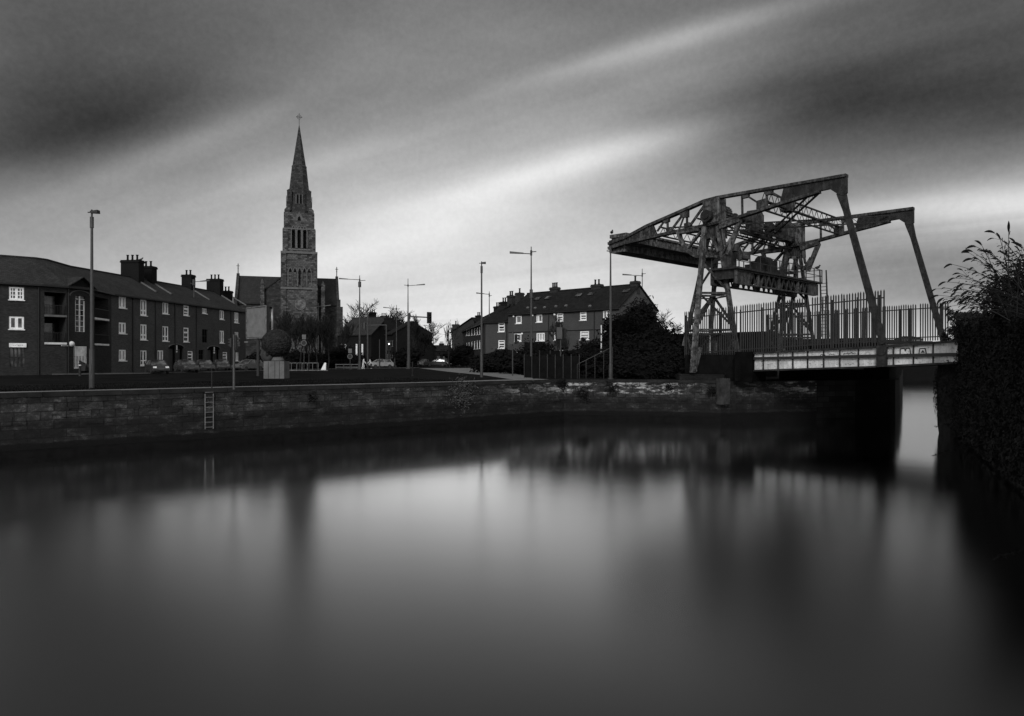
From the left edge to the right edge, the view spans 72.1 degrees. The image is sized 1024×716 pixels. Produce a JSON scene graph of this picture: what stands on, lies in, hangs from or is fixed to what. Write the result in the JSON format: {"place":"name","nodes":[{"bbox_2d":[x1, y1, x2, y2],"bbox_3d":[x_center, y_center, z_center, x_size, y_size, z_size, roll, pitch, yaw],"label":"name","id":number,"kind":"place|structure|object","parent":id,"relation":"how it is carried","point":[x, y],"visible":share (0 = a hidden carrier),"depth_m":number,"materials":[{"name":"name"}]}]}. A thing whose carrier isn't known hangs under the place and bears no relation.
{"place":"outdoors","nodes":[
{"label":"outdoors","id":0,"kind":"place"},
{"bbox_2d":[0,379,547,392],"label":"quay path","id":1,"kind":"structure","parent":0,"point":[257,386],"depth_m":41.70,"materials":[{"name":"grey concrete"}]},
{"bbox_2d":[228,335,239,388],"bbox_3d":[-15.075,0.216,38.252,0.625,2.968,0.345,0,0,15],"label":"traffic light","id":2,"kind":"object","parent":1,"relation":"on","point":[234,342],"visible":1,"depth_m":38.14,"materials":[{"name":"metal"}]},
{"bbox_2d":[233,115,342,355],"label":"church","id":3,"kind":"structure","parent":0,"point":[297,288],"depth_m":167.17,"materials":[{"name":"stone"}]},
{"bbox_2d":[384,315,433,365],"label":"distant house","id":4,"kind":"structure","parent":0,"point":[390,322],"depth_m":149.47,"materials":[{"name":"brick"}]},
{"bbox_2d":[432,342,451,358],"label":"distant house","id":5,"kind":"structure","parent":0,"point":[441,345],"depth_m":259.56,"materials":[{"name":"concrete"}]},
{"bbox_2d":[11,365,937,391],"bbox_3d":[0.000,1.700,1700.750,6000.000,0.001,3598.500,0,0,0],"label":"ground","id":6,"kind":"structure","parent":0,"point":[772,378],"depth_m":58.38,"materials":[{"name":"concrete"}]},
{"bbox_2d":[0,255,114,375],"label":"apartment block","id":7,"kind":"structure","parent":6,"relation":"on","point":[44,316],"depth_m":71.44,"materials":[{"name":"grey brick"}]},
{"bbox_2d":[8,287,24,300],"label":"window","id":8,"kind":"structure","parent":7,"relation":"in","point":[15,293],"depth_m":68.76,"materials":[{"name":"white glass"}]},
{"bbox_2d":[8,316,24,329],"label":"window","id":9,"kind":"structure","parent":7,"relation":"in","point":[15,322],"depth_m":68.75,"materials":[{"name":"white paint"}]},
{"bbox_2d":[10,348,24,366],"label":"shop window","id":10,"kind":"structure","parent":7,"relation":"in","point":[17,355],"depth_m":68.85,"materials":[{"name":"glass"}]},
{"bbox_2d":[75,296,84,331],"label":"stair window","id":11,"kind":"structure","parent":7,"relation":"in","point":[79,300],"depth_m":73.41,"materials":[{"name":"white glass"}]},
{"bbox_2d":[74,360,88,370],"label":"parked car","id":12,"kind":"object","parent":6,"relation":"on","point":[84,366],"visible":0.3,"depth_m":73.37,"materials":[{"name":"metal"}]},
{"bbox_2d":[144,360,169,373],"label":"parked car","id":13,"kind":"object","parent":6,"relation":"on","point":[151,366],"visible":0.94,"depth_m":75.53,"materials":[{"name":"paint"}]},
{"bbox_2d":[71,255,246,372],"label":"brick terrace","id":14,"kind":"structure","parent":6,"relation":"on","point":[153,318],"depth_m":91.70,"materials":[{"name":"grey brick"}]},
{"bbox_2d":[118,322,126,334],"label":"window","id":15,"kind":"structure","parent":14,"relation":"in","point":[122,326],"depth_m":82.02,"materials":[{"name":"white glass"}]},
{"bbox_2d":[119,350,125,360],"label":"window","id":16,"kind":"structure","parent":14,"relation":"in","point":[122,353],"depth_m":82.02,"materials":[{"name":"white glass"}]},
{"bbox_2d":[119,296,126,308],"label":"window","id":17,"kind":"structure","parent":14,"relation":"in","point":[122,300],"depth_m":82.02,"materials":[{"name":"white glass"}]},
{"bbox_2d":[140,350,145,365],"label":"window","id":18,"kind":"structure","parent":14,"relation":"in","point":[142,352],"depth_m":85.70,"materials":[{"name":"white glass"}]},
{"bbox_2d":[140,299,147,316],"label":"window","id":19,"kind":"structure","parent":14,"relation":"in","point":[142,302],"depth_m":85.85,"materials":[{"name":"white glass"}]},
{"bbox_2d":[140,324,147,340],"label":"window","id":20,"kind":"structure","parent":14,"relation":"in","point":[142,326],"depth_m":85.72,"materials":[{"name":"white glass"}]},
{"bbox_2d":[162,326,169,341],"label":"window","id":21,"kind":"structure","parent":14,"relation":"in","point":[165,329],"depth_m":90.28,"materials":[{"name":"white glass"}]},
{"bbox_2d":[169,349,179,370],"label":"door","id":22,"kind":"structure","parent":14,"relation":"in","point":[170,350],"depth_m":91.95,"materials":[{"name":"metal"}]},
{"bbox_2d":[173,360,198,372],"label":"parked car","id":23,"kind":"object","parent":6,"relation":"on","point":[183,365],"visible":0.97,"depth_m":81.18,"materials":[{"name":"paint"}]},
{"bbox_2d":[194,360,214,370],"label":"parked car","id":24,"kind":"object","parent":6,"relation":"on","point":[208,365],"visible":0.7,"depth_m":86.87,"materials":[{"name":"paint"}]},
{"bbox_2d":[213,359,229,370],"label":"parked car","id":25,"kind":"object","parent":6,"relation":"on","point":[221,363],"visible":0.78,"depth_m":93.95,"materials":[{"name":"paint"}]},
{"bbox_2d":[52,367,418,374],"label":"kerb","id":26,"kind":"structure","parent":6,"relation":"on","point":[202,371],"depth_m":80.53,"materials":[{"name":"concrete"}]},
{"bbox_2d":[232,359,263,369],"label":"parked car","id":27,"kind":"object","parent":6,"relation":"on","point":[247,364],"visible":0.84,"depth_m":91.35,"materials":[{"name":"silver metal"}]},
{"bbox_2d":[0,369,502,391],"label":"lawn","id":28,"kind":"structure","parent":6,"relation":"on","point":[174,378],"depth_m":60.65,"materials":[{"name":"black plant"}]},
{"bbox_2d":[88,209,99,388],"bbox_3d":[-22.936,-3.218,38.557,0.590,9.837,0.320,0,0,0],"label":"street lamp","id":29,"kind":"object","parent":28,"relation":"on","point":[92,365],"visible":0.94,"depth_m":38.49,"materials":[{"name":"metal"}]},
{"bbox_2d":[244,305,272,375],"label":"advertising hoarding","id":30,"kind":"object","parent":28,"relation":"on","point":[258,322],"visible":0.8,"depth_m":65.52,"materials":[{"name":"metal"}]},
{"bbox_2d":[260,329,291,378],"bbox_3d":[-19.513,-0.369,58.145,2.568,4.138,2.422,0,0,0],"label":"sculpture","id":31,"kind":"object","parent":28,"relation":"on","point":[276,344],"visible":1,"depth_m":57.44,"materials":[{"name":"stone"}]},
{"bbox_2d":[299,314,318,369],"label":"bare tree","id":32,"kind":"object","parent":28,"relation":"on","point":[308,331],"visible":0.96,"depth_m":99.60,"materials":[{"name":"black plant"}]},
{"bbox_2d":[339,275,364,368],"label":"street lamp","id":33,"kind":"object","parent":28,"relation":"on","point":[359,361],"visible":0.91,"depth_m":103.89,"materials":[{"name":"metal"}]},
{"bbox_2d":[479,261,485,376],"bbox_3d":[-2.572,-3.357,61.312,0.590,10.115,0.320,0,0,0],"label":"street lamp","id":34,"kind":"object","parent":28,"relation":"on","point":[481,352],"visible":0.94,"depth_m":61.23,"materials":[{"name":"metal"}]},
{"bbox_2d":[243,350,263,369],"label":"bush","id":35,"kind":"object","parent":6,"relation":"on","point":[253,356],"visible":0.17,"depth_m":99.23,"materials":[{"name":"black plant"}]},
{"bbox_2d":[274,312,298,337],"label":"bare tree","id":36,"kind":"object","parent":6,"relation":"on","point":[284,327],"visible":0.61,"depth_m":99.99,"materials":[{"name":"black plant"}]},
{"bbox_2d":[289,318,300,349],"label":"bare tree","id":37,"kind":"object","parent":6,"relation":"on","point":[293,336],"visible":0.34,"depth_m":116.97,"materials":[{"name":"black plant"}]},
{"bbox_2d":[291,313,306,352],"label":"bare tree","id":38,"kind":"object","parent":6,"relation":"on","point":[299,318],"visible":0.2,"depth_m":115.58,"materials":[{"name":"black plant"}]},
{"bbox_2d":[296,312,313,368],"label":"bare tree","id":39,"kind":"object","parent":6,"relation":"on","point":[299,332],"visible":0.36,"depth_m":102.14,"materials":[{"name":"black plant"}]},
{"bbox_2d":[294,312,317,368],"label":"bare tree","id":40,"kind":"object","parent":6,"relation":"on","point":[315,350],"visible":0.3,"depth_m":103.42,"materials":[{"name":"black plant"}]},
{"bbox_2d":[283,348,331,368],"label":"bush","id":41,"kind":"object","parent":6,"relation":"on","point":[292,357],"visible":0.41,"depth_m":107.17,"materials":[{"name":"black plant"}]},
{"bbox_2d":[313,312,334,368],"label":"bare tree","id":42,"kind":"object","parent":6,"relation":"on","point":[324,331],"visible":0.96,"depth_m":103.83,"materials":[{"name":"black plant"}]},
{"bbox_2d":[303,350,350,368],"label":"bush","id":43,"kind":"object","parent":6,"relation":"on","point":[321,357],"visible":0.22,"depth_m":111.20,"materials":[{"name":"black plant"}]},
{"bbox_2d":[324,344,352,367],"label":"bush","id":44,"kind":"object","parent":6,"relation":"on","point":[338,354],"visible":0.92,"depth_m":111.02,"materials":[{"name":"black plant"}]},
{"bbox_2d":[338,318,357,346],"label":"bare tree","id":45,"kind":"object","parent":6,"relation":"on","point":[346,333],"visible":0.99,"depth_m":112.46,"materials":[{"name":"black plant"}]},
{"bbox_2d":[343,300,377,326],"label":"bare tree","id":46,"kind":"object","parent":6,"relation":"on","point":[361,312],"visible":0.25,"depth_m":179.15,"materials":[{"name":"black plant"}]},
{"bbox_2d":[0,379,720,458],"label":"quay wall","id":47,"kind":"structure","parent":6,"relation":"on","point":[34,424],"depth_m":41.35,"materials":[{"name":"stone"}]},
{"bbox_2d":[205,392,213,428],"bbox_3d":[-16.430,2.848,38.204,0.464,2.004,0.044,0,0,-37],"label":"quay ladder","id":48,"kind":"object","parent":47,"relation":"attached to","point":[207,407],"visible":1,"depth_m":38.13,"materials":[{"name":"grey metal"}]},
{"bbox_2d":[442,373,483,413],"bbox_3d":[-3.271,2.444,47.835,3.380,2.927,0.500,0,0,-35],"label":"wall plant","id":49,"kind":"object","parent":47,"relation":"attached to","point":[462,394],"depth_m":47.78,"materials":[{"name":"grey plant"}]},
{"bbox_2d":[572,382,593,402],"bbox_3d":[5.567,2.651,53.735,1.925,1.747,0.465,0,0,0],"label":"wall plant","id":50,"kind":"object","parent":47,"relation":"attached to","point":[583,394],"depth_m":53.79,"materials":[{"name":"black plant"}]},
{"bbox_2d":[675,374,729,404],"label":"raised quay block","id":51,"kind":"structure","parent":47,"relation":"on","point":[722,390],"depth_m":51.67,"materials":[{"name":"grey concrete"}]},
{"bbox_2d":[348,352,372,367],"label":"bush","id":52,"kind":"object","parent":6,"relation":"on","point":[355,359],"visible":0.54,"depth_m":124.14,"materials":[{"name":"black plant"}]},
{"bbox_2d":[335,316,390,362],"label":"parish hall","id":53,"kind":"structure","parent":6,"relation":"on","point":[376,333],"depth_m":160.43,"materials":[{"name":"grey brick"}]},
{"bbox_2d":[366,314,369,368],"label":"pole","id":54,"kind":"object","parent":6,"relation":"on","point":[367,343],"visible":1,"depth_m":109.88,"materials":[{"name":"metal"}]},
{"bbox_2d":[361,322,386,358],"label":"mast arm signal","id":55,"kind":"object","parent":6,"relation":"on","point":[363,325],"visible":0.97,"depth_m":133.48,"materials":[{"name":"metal"}]},
{"bbox_2d":[366,359,393,367],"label":"parked car","id":56,"kind":"object","parent":6,"relation":"on","point":[384,363],"visible":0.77,"depth_m":117.61,"materials":[{"name":"white paint"}]},
{"bbox_2d":[388,345,423,366],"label":"bush","id":57,"kind":"object","parent":6,"relation":"on","point":[400,356],"visible":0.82,"depth_m":126.81,"materials":[{"name":"black plant"}]},
{"bbox_2d":[405,314,424,348],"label":"bare tree","id":58,"kind":"object","parent":6,"relation":"on","point":[414,332],"visible":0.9,"depth_m":135.20,"materials":[{"name":"black plant"}]},
{"bbox_2d":[406,284,424,368],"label":"street lamp","id":59,"kind":"object","parent":6,"relation":"on","point":[407,285],"visible":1,"depth_m":109.90,"materials":[{"name":"metal"}]},
{"bbox_2d":[407,312,431,367],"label":"mast arm signal","id":60,"kind":"object","parent":6,"relation":"on","point":[428,317],"visible":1,"depth_m":109.83,"materials":[{"name":"metal"}]},
{"bbox_2d":[411,322,446,358],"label":"bare tree","id":61,"kind":"object","parent":6,"relation":"on","point":[428,338],"visible":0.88,"depth_m":140.39,"materials":[{"name":"black plant"}]},
{"bbox_2d":[429,359,446,365],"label":"parked car","id":62,"kind":"object","parent":6,"relation":"on","point":[441,362],"visible":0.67,"depth_m":145.16,"materials":[{"name":"paint"}]},
{"bbox_2d":[443,320,460,367],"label":"bare tree","id":63,"kind":"object","parent":6,"relation":"on","point":[448,342],"visible":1,"depth_m":119.96,"materials":[{"name":"black plant"}]},
{"bbox_2d":[434,343,473,366],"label":"bush","id":64,"kind":"object","parent":6,"relation":"on","point":[459,354],"visible":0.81,"depth_m":126.69,"materials":[{"name":"black plant"}]},
{"bbox_2d":[450,317,480,365],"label":"gabled house","id":65,"kind":"structure","parent":6,"relation":"on","point":[467,324],"depth_m":148.31,"materials":[{"name":"brick"}]},
{"bbox_2d":[469,354,501,372],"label":"bush","id":66,"kind":"object","parent":6,"relation":"on","point":[489,362],"visible":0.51,"depth_m":81.11,"materials":[{"name":"black plant"}]},
{"bbox_2d":[462,297,510,366],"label":"receding flats","id":67,"kind":"structure","parent":6,"relation":"on","point":[471,335],"depth_m":126.50,"materials":[{"name":"grey brick"}]},
{"bbox_2d":[483,291,514,353],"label":"flats","id":68,"kind":"structure","parent":6,"relation":"on","point":[495,322],"depth_m":110.10,"materials":[{"name":"grey brick"}]},
{"bbox_2d":[477,346,521,358],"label":"bush","id":69,"kind":"object","parent":6,"relation":"on","point":[501,351],"visible":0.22,"depth_m":91.01,"materials":[{"name":"black plant"}]},
{"bbox_2d":[494,351,525,373],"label":"bush","id":70,"kind":"object","parent":6,"relation":"on","point":[505,360],"visible":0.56,"depth_m":75.33,"materials":[{"name":"black plant"}]},
{"bbox_2d":[510,247,535,355],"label":"street lamp","id":71,"kind":"object","parent":6,"relation":"on","point":[531,289],"visible":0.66,"depth_m":65.92,"materials":[{"name":"metal"}]},
{"bbox_2d":[507,353,553,374],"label":"bush","id":72,"kind":"object","parent":6,"relation":"on","point":[519,364],"visible":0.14,"depth_m":71.70,"materials":[{"name":"black plant"}]},
{"bbox_2d":[514,335,559,354],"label":"bush","id":73,"kind":"object","parent":6,"relation":"on","point":[540,346],"visible":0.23,"depth_m":83.19,"materials":[{"name":"black plant"}]},
{"bbox_2d":[524,354,579,378],"bbox_3d":[3.300,0.700,58.980,5.004,2.000,0.145,0,0,24],"label":"fence","id":74,"kind":"object","parent":6,"relation":"on","point":[547,366],"visible":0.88,"depth_m":58.99,"materials":[{"name":"grey metal"}]},
{"bbox_2d":[539,350,568,355],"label":"boundary fence","id":75,"kind":"object","parent":6,"relation":"on","point":[542,353],"visible":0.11,"depth_m":72.78,"materials":[{"name":"metal"}]},
{"bbox_2d":[557,324,566,355],"bbox_3d":[4.543,-0.684,64.003,1.025,4.769,0.459,0,0,-9],"label":"traffic light","id":76,"kind":"object","parent":6,"relation":"on","point":[561,332],"visible":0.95,"depth_m":63.94,"materials":[{"name":"metal"}]},
{"bbox_2d":[561,337,621,374],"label":"bush","id":77,"kind":"object","parent":6,"relation":"on","point":[588,347],"visible":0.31,"depth_m":65.22,"materials":[{"name":"black plant"}]},
{"bbox_2d":[577,347,612,378],"bbox_3d":[6.828,0.381,58.000,2.950,2.638,0.050,0,0,0],"label":"ramp handrail","id":78,"kind":"object","parent":6,"relation":"on","point":[603,363],"visible":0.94,"depth_m":57.98,"materials":[{"name":"metal"}]},
{"bbox_2d":[580,342,637,377],"bbox_3d":[8.329,0.508,60.136,5.355,3.804,3.850,0,0,15],"label":"thicket","id":79,"kind":"object","parent":6,"relation":"on","point":[595,366],"visible":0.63,"depth_m":59.37,"materials":[{"name":"black plant"}]},
{"bbox_2d":[607,248,613,378],"bbox_3d":[7.901,-3.567,56.500,0.480,10.535,0.480,0,0,45],"label":"street lamp","id":80,"kind":"object","parent":6,"relation":"on","point":[610,332],"visible":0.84,"depth_m":56.42,"materials":[{"name":"metal"}]},
{"bbox_2d":[592,312,654,346],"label":"thicket","id":81,"kind":"object","parent":6,"relation":"on","point":[623,326],"visible":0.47,"depth_m":72.82,"materials":[{"name":"black plant"}]},
{"bbox_2d":[621,295,662,328],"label":"ivy covered tree","id":82,"kind":"object","parent":6,"relation":"on","point":[643,312],"visible":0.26,"depth_m":85.24,"materials":[{"name":"black plant"}]},
{"bbox_2d":[613,350,679,378],"bbox_3d":[11.083,0.760,58.044,5.509,3.046,4.026,0,0,0],"label":"thicket","id":83,"kind":"object","parent":6,"relation":"on","point":[641,366],"visible":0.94,"depth_m":56.95,"materials":[{"name":"black plant"}]},
{"bbox_2d":[604,320,701,355],"bbox_3d":[13.574,-0.487,66.177,9.178,6.088,6.203,0,0,-22],"label":"thicket","id":84,"kind":"object","parent":6,"relation":"on","point":[659,340],"visible":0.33,"depth_m":64.75,"materials":[{"name":"black plant"}]},
{"bbox_2d":[652,343,689,378],"bbox_3d":[13.554,0.382,57.993,4.672,3.386,3.928,0,0,0],"label":"thicket","id":85,"kind":"object","parent":6,"relation":"on","point":[675,358],"visible":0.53,"depth_m":57.30,"materials":[{"name":"black plant"}]},
{"bbox_2d":[658,310,683,332],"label":"bare tree","id":86,"kind":"object","parent":6,"relation":"on","point":[663,319],"visible":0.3,"depth_m":112.20,"materials":[{"name":"grey plant"}]},
{"bbox_2d":[685,355,734,380],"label":"approach wall","id":87,"kind":"structure","parent":6,"relation":"on","point":[717,364],"depth_m":53.62,"materials":[{"name":"black concrete"}]},
{"bbox_2d":[678,331,776,375],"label":"parapet","id":88,"kind":"structure","parent":6,"relation":"on","point":[771,373],"depth_m":68.50,"materials":[{"name":"grey metal"}]},
{"bbox_2d":[735,352,765,381],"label":"pier block","id":89,"kind":"structure","parent":6,"relation":"on","point":[744,365],"depth_m":51.27,"materials":[{"name":"stone"}]},
{"bbox_2d":[720,367,902,421],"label":"bridge abutment","id":90,"kind":"object","parent":6,"relation":"on","point":[796,400],"visible":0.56,"depth_m":54.12,"materials":[{"name":"stone"}]},
{"bbox_2d":[607,173,960,372],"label":"bascule bridge","id":91,"kind":"structure","parent":90,"relation":"on","point":[718,218],"depth_m":54.39,"materials":[{"name":"paint"}]},
{"bbox_2d":[684,290,884,357],"bbox_3d":[18.899,-2.224,50.628,14.682,4.448,0.180,0,0,45],"label":"palisade fence","id":92,"kind":"object","parent":91,"relation":"on","point":[712,314],"visible":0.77,"depth_m":49.88,"materials":[{"name":"metal"}]},
{"bbox_2d":[767,303,948,345],"bbox_3d":[29.306,-2.787,61.010,14.927,3.408,0.180,0,0,45],"label":"palisade fence","id":93,"kind":"object","parent":91,"relation":"on","point":[910,318],"visible":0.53,"depth_m":58.71,"materials":[{"name":"metal"}]},
{"bbox_2d":[940,326,953,340],"bbox_3d":[30.199,-1.381,48.099,1.640,1.722,2.071,0,0,38],"label":"shrub","id":94,"kind":"object","parent":91,"relation":"on","point":[944,335],"visible":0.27,"depth_m":48.00,"materials":[{"name":"black plant"}]},
{"bbox_2d":[776,338,882,349],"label":"parapet","id":95,"kind":"structure","parent":90,"relation":"on","point":[829,344],"depth_m":62.54,"materials":[{"name":"grey metal"}]},
{"bbox_2d":[422,368,532,379],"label":"path","id":96,"kind":"structure","parent":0,"point":[494,374],"depth_m":76.49,"materials":[{"name":"grey concrete"}]},
{"bbox_2d":[509,330,518,375],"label":"traffic light","id":97,"kind":"object","parent":96,"relation":"on","point":[511,338],"visible":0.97,"depth_m":65.94,"materials":[{"name":"metal"}]},
{"bbox_2d":[0,382,1023,715],"bbox_3d":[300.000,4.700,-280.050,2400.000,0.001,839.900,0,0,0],"label":"canal water","id":98,"kind":"structure","parent":0,"point":[688,568],"depth_m":15.28,"materials":[{"name":"grey liquid"}]},
{"bbox_2d":[0,0,1023,347],"label":"sky","id":99,"kind":"structure","parent":0,"point":[441,139],"materials":[{"name":"grey"}]},
{"bbox_2d":[548,315,564,350],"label":"bare tree","id":100,"kind":"object","parent":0,"point":[558,323],"visible":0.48,"depth_m":84.24,"materials":[{"name":"grey plant"}]},
{"bbox_2d":[555,334,571,350],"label":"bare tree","id":101,"kind":"object","parent":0,"point":[564,342],"visible":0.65,"depth_m":80.20,"materials":[{"name":"black plant"}]},
{"bbox_2d":[506,276,658,351],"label":"block of flats","id":102,"kind":"structure","parent":0,"point":[581,312],"depth_m":100.08,"materials":[{"name":"grey brick"}]},
{"label":"canal bed","id":103,"kind":"structure","parent":0,"visible":0},
{"bbox_2d":[902,367,937,381],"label":"basin end wall","id":104,"kind":"structure","parent":103,"relation":"on","point":[918,374],"depth_m":140.00,"materials":[{"name":"black concrete"}]},
{"label":"near bank ground","id":105,"kind":"structure","parent":0,"visible":0},
{"bbox_2d":[933,307,1023,495],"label":"ivy wall","id":106,"kind":"structure","parent":105,"relation":"on","point":[982,402],"depth_m":30.61,"materials":[{"name":"black plant"}]},
{"bbox_2d":[928,221,1023,322],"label":"buddleia","id":107,"kind":"object","parent":106,"relation":"on","point":[1010,309],"visible":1,"depth_m":23.77,"materials":[{"name":"black plant"}]},
{"bbox_2d":[981,271,1023,326],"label":"shrub","id":108,"kind":"object","parent":106,"relation":"on","point":[999,316],"visible":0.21,"depth_m":25.86,"materials":[{"name":"black plant"}]},
{"bbox_2d":[993,549,1023,559],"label":"sprig","id":109,"kind":"object","parent":106,"relation":"attached to","point":[1011,552],"visible":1,"depth_m":15.39,"materials":[{"name":"black plant"}]},
{"bbox_2d":[995,249,1023,334],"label":"shrub","id":110,"kind":"object","parent":106,"relation":"on","point":[1013,264],"visible":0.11,"depth_m":26.01,"materials":[{"name":"black plant"}]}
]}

